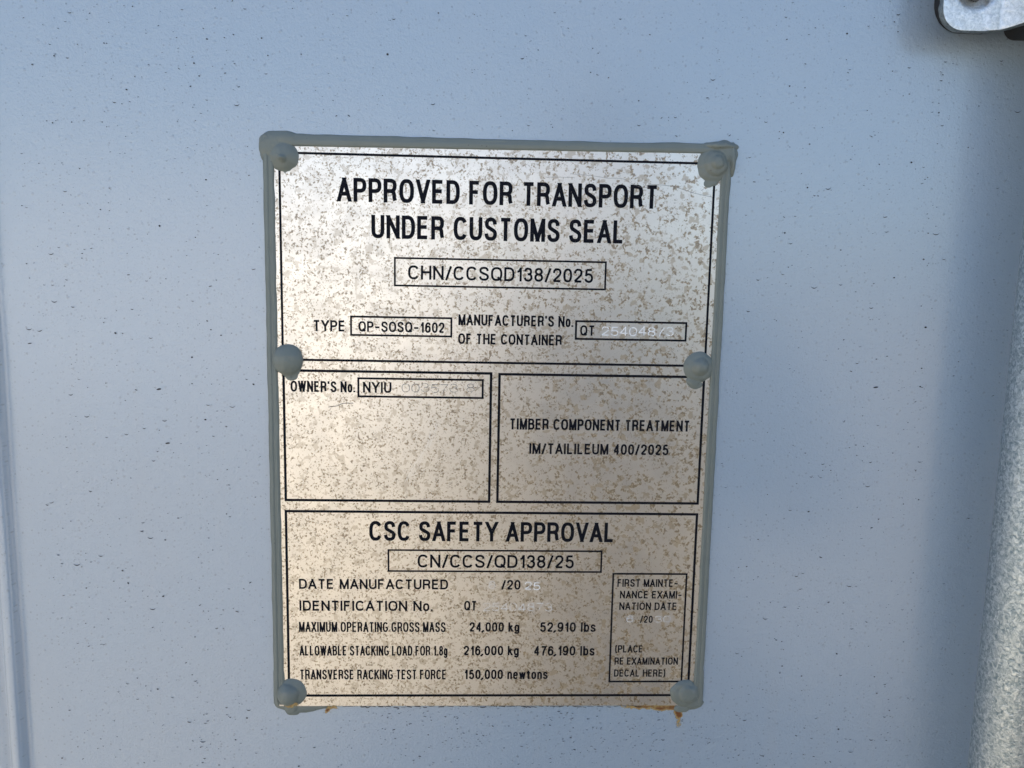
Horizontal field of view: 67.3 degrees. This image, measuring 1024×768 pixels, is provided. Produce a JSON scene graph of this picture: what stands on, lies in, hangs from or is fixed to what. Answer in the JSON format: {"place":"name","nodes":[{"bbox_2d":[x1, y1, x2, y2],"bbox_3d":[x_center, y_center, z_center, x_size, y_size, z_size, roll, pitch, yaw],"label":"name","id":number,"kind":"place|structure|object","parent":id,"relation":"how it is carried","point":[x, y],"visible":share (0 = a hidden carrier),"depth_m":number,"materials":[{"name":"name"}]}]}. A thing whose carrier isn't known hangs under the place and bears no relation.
{"place":"outdoors","nodes":[
{"label":"outdoors","id":0,"kind":"place"},
{"label":"ground","id":1,"kind":"structure","parent":0,"visible":0},
{"bbox_2d":[0,0,1023,767],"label":"shipping container","id":2,"kind":"object","parent":1,"relation":"on","point":[874,226],"visible":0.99,"depth_m":0.35,"materials":[{"name":"grey metal"}]},
{"bbox_2d":[259,131,738,725],"bbox_3d":[-0.007,0.029,0.349,0.215,0.284,0.007,1,7,-2],"label":"approval plate","id":3,"kind":"object","parent":2,"relation":"attached to","point":[493,367],"visible":1,"depth_m":0.35,"materials":[{"name":"silver metal"}]},
{"bbox_2d":[0,0,1023,767],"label":"door panel","id":4,"kind":"structure","parent":2,"relation":"in","point":[969,319],"depth_m":0.35,"materials":[{"name":"grey paint"}]},
{"bbox_2d":[934,0,1023,40],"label":"rod bracket","id":5,"kind":"object","parent":2,"relation":"attached to","point":[973,16],"visible":1,"depth_m":0.32,"materials":[{"name":"metal"}]},
{"bbox_2d":[967,218,1023,767],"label":"lock rod","id":6,"kind":"object","parent":5,"relation":"attached to","point":[997,735],"visible":1,"depth_m":0.34,"materials":[{"name":"metal"}]}
]}

